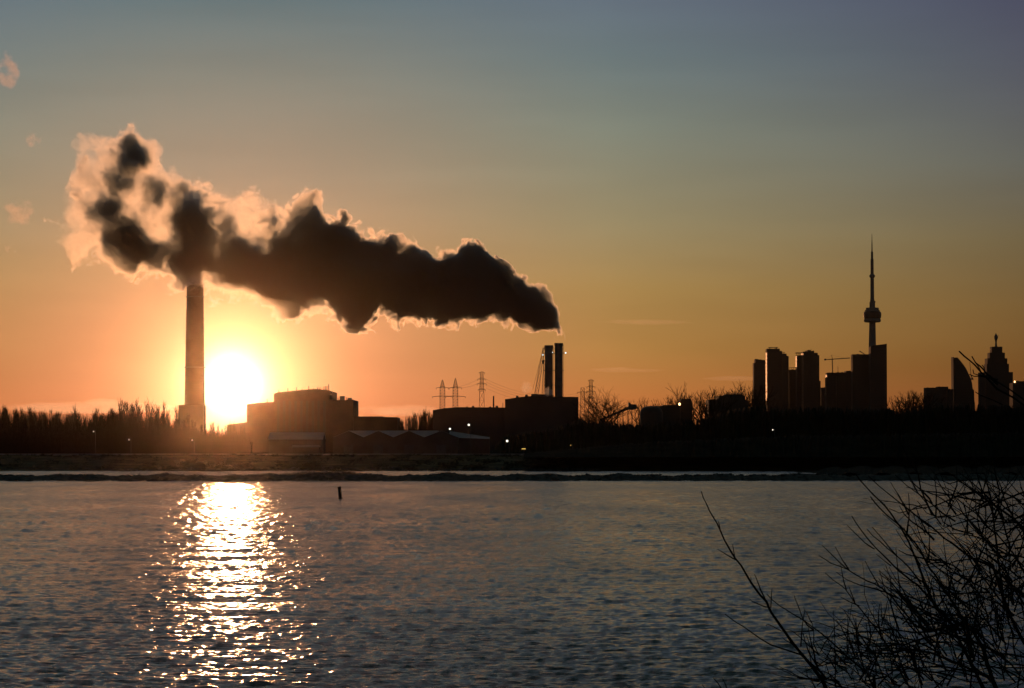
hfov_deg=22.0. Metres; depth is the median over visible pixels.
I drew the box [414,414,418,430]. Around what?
bare poplar
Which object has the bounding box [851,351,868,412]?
tower block
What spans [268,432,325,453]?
long low shed
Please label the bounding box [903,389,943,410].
bare tree
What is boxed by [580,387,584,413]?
transmission pylon
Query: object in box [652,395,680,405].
bare tree
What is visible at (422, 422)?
bare poplar
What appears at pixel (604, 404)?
bare tree
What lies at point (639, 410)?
bare tree
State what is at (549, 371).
flue stack
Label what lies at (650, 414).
storage tank
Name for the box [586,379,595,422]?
transmission pylon
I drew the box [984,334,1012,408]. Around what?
stepped tower
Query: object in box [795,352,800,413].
tower block
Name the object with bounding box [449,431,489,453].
receding shed
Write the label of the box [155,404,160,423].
bare poplar
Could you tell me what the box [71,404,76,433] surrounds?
bare poplar
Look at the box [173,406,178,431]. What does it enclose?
bare poplar
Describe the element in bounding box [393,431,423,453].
gabled shed
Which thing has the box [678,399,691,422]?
switch house
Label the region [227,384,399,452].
generating station
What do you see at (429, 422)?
bare poplar
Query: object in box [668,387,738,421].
bare tree
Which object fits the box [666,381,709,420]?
bare tree
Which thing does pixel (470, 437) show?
street lamp
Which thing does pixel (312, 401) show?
window
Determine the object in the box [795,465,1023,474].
shore ground
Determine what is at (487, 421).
turbine hall
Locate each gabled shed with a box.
[333,431,363,453]
[363,431,392,453]
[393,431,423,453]
[424,431,458,453]
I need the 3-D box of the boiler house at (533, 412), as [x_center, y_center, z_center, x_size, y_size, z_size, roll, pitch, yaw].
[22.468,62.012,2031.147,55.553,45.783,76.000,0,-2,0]
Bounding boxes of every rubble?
[0,471,1015,480]
[1,466,601,470]
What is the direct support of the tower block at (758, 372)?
on the ground at (268, 453)
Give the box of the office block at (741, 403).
[706,393,748,415]
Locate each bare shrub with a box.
[697,491,930,687]
[805,424,1023,687]
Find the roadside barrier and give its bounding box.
[0,454,522,454]
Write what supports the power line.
hanging from the transmission pylon at (481, 379)
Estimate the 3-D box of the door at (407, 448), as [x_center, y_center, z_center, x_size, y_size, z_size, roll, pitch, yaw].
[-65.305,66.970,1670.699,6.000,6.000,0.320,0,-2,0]
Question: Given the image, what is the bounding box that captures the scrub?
[0,469,849,476]
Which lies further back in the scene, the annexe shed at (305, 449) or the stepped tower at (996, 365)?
the stepped tower at (996, 365)
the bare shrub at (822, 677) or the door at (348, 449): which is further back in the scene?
the door at (348, 449)
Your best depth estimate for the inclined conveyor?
2048.73 m
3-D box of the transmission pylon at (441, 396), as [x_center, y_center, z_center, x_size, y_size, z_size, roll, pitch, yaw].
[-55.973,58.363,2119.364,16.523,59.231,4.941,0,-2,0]
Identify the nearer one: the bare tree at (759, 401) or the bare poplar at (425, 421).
the bare poplar at (425, 421)
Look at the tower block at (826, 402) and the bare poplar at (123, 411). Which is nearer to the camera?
the bare poplar at (123, 411)
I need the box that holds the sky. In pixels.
[0,0,1023,433]
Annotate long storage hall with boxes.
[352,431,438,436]
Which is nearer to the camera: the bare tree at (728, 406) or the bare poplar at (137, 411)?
the bare poplar at (137, 411)
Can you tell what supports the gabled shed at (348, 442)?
on the ground at (268, 453)
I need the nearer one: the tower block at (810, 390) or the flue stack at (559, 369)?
the flue stack at (559, 369)
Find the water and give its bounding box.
[0,471,1023,687]
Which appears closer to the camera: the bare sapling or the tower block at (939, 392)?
the bare sapling
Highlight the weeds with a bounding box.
[0,452,577,469]
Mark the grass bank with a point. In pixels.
(711, 463)
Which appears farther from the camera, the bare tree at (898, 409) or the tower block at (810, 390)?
the tower block at (810, 390)
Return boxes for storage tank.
[640,406,662,426]
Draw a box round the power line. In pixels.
[459,379,656,405]
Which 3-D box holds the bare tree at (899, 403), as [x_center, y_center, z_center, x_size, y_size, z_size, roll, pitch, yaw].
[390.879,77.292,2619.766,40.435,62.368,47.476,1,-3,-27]
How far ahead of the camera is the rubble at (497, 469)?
1242.16 m
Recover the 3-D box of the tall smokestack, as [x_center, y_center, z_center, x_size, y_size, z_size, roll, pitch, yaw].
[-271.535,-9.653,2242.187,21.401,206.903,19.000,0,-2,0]
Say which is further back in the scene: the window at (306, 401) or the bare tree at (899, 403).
the bare tree at (899, 403)
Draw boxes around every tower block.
[753,359,765,408]
[765,347,788,412]
[789,367,795,409]
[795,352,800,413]
[801,350,820,410]
[821,387,824,408]
[825,371,850,412]
[825,378,827,410]
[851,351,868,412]
[869,344,886,411]
[924,386,952,408]
[978,372,985,407]
[985,374,986,408]
[1009,380,1023,409]
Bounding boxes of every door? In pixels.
[344,445,352,453]
[373,445,382,453]
[404,445,413,453]
[437,445,445,453]
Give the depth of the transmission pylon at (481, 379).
2079.52 m
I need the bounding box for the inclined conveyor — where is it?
[606,402,636,423]
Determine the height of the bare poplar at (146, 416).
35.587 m
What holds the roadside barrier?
on the grass bank
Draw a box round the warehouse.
[657,405,679,424]
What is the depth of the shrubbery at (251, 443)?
1589.98 m
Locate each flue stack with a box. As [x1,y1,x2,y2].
[543,345,553,394]
[554,343,563,396]
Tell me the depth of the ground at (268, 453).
1943.71 m
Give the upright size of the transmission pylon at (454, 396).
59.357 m
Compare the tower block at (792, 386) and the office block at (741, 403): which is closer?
the office block at (741, 403)
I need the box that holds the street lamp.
[468,424,470,453]
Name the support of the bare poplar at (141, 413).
on the ground at (268, 453)
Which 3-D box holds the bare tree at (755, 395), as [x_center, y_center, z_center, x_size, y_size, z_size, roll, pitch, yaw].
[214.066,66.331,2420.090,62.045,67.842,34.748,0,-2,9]
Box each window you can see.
[289,401,290,431]
[306,401,307,431]
[312,401,313,431]
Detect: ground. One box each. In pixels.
[252,452,332,453]
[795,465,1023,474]
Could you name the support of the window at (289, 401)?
in the generating station
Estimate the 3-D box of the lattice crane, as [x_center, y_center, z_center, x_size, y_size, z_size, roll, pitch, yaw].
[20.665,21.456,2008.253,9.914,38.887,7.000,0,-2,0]
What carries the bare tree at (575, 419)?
on the ground at (268, 453)
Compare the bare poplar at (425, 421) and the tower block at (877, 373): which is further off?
the tower block at (877, 373)
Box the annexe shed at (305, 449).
[292,445,319,453]
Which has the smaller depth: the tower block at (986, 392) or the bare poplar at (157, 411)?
the bare poplar at (157, 411)
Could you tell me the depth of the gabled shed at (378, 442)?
1670.81 m
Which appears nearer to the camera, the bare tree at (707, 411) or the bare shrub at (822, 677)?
the bare shrub at (822, 677)
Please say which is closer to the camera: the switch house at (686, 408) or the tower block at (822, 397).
the switch house at (686, 408)
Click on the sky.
(397, 199)
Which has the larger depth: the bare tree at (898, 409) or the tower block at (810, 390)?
the tower block at (810, 390)
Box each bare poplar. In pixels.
[1,405,7,436]
[26,405,33,440]
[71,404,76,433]
[117,398,124,450]
[121,401,128,433]
[124,406,128,426]
[130,405,135,424]
[133,398,140,430]
[138,404,143,423]
[142,398,150,444]
[149,399,156,439]
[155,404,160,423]
[161,401,168,433]
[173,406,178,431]
[406,416,411,430]
[411,413,415,429]
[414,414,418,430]
[419,414,423,430]
[422,413,428,430]
[427,410,431,430]
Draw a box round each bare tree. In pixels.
[565,413,607,424]
[570,385,633,424]
[579,409,616,423]
[593,411,636,425]
[629,397,647,424]
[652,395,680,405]
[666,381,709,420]
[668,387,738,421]
[677,389,737,422]
[719,381,766,407]
[721,380,777,405]
[736,392,794,413]
[877,391,918,415]
[882,390,940,413]
[883,402,914,414]
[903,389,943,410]
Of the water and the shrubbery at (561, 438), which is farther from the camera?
the shrubbery at (561, 438)
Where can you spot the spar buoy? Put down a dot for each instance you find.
(339, 493)
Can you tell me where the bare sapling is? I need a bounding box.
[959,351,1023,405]
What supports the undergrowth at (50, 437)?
on the ground at (268, 453)
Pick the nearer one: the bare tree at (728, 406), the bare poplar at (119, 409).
the bare poplar at (119, 409)
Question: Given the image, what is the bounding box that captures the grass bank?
[0,454,1023,470]
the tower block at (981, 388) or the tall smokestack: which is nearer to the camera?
the tall smokestack
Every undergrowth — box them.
[0,411,254,453]
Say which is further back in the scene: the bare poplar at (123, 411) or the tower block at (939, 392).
the tower block at (939, 392)
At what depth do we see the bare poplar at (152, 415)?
1579.30 m
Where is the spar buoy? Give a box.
[337,487,342,498]
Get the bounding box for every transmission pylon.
[432,380,447,406]
[445,380,465,406]
[478,371,486,406]
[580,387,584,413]
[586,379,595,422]
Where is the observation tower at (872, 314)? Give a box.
[863,243,880,345]
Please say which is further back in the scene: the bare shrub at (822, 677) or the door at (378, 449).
the door at (378, 449)
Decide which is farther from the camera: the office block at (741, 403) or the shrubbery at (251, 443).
the office block at (741, 403)
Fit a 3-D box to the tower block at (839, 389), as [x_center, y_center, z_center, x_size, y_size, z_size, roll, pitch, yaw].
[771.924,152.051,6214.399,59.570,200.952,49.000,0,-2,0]
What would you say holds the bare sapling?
on the bluff ground
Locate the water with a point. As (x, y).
(378, 584)
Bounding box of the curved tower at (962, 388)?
[951,357,974,409]
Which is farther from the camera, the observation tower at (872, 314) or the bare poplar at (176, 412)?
the observation tower at (872, 314)
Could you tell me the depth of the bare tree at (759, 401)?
2355.28 m
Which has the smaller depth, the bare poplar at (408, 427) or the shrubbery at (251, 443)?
the shrubbery at (251, 443)
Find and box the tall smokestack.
[179,211,205,431]
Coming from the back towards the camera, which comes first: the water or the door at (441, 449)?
the door at (441, 449)
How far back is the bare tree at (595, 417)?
1983.17 m
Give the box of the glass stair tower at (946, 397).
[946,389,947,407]
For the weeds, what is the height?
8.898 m
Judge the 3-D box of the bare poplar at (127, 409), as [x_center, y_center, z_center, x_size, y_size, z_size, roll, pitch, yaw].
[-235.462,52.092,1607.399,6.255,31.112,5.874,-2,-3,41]
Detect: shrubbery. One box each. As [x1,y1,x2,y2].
[16,440,252,453]
[490,403,1023,453]
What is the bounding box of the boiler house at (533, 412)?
[505,394,577,436]
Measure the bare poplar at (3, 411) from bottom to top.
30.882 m
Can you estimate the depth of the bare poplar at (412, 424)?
2154.54 m
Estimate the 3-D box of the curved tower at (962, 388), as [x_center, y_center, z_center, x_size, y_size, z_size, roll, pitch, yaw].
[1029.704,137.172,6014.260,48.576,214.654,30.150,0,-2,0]
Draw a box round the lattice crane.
[533,348,545,395]
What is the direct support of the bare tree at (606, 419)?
on the ground at (268, 453)
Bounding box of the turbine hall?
[433,396,504,450]
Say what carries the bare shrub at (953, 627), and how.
on the bluff ground
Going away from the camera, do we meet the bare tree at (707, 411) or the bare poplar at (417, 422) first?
the bare poplar at (417, 422)
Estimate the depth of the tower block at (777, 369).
6302.06 m
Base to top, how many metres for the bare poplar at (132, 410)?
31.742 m
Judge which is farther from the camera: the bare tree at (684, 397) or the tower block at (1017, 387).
the tower block at (1017, 387)
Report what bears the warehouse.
on the ground at (268, 453)

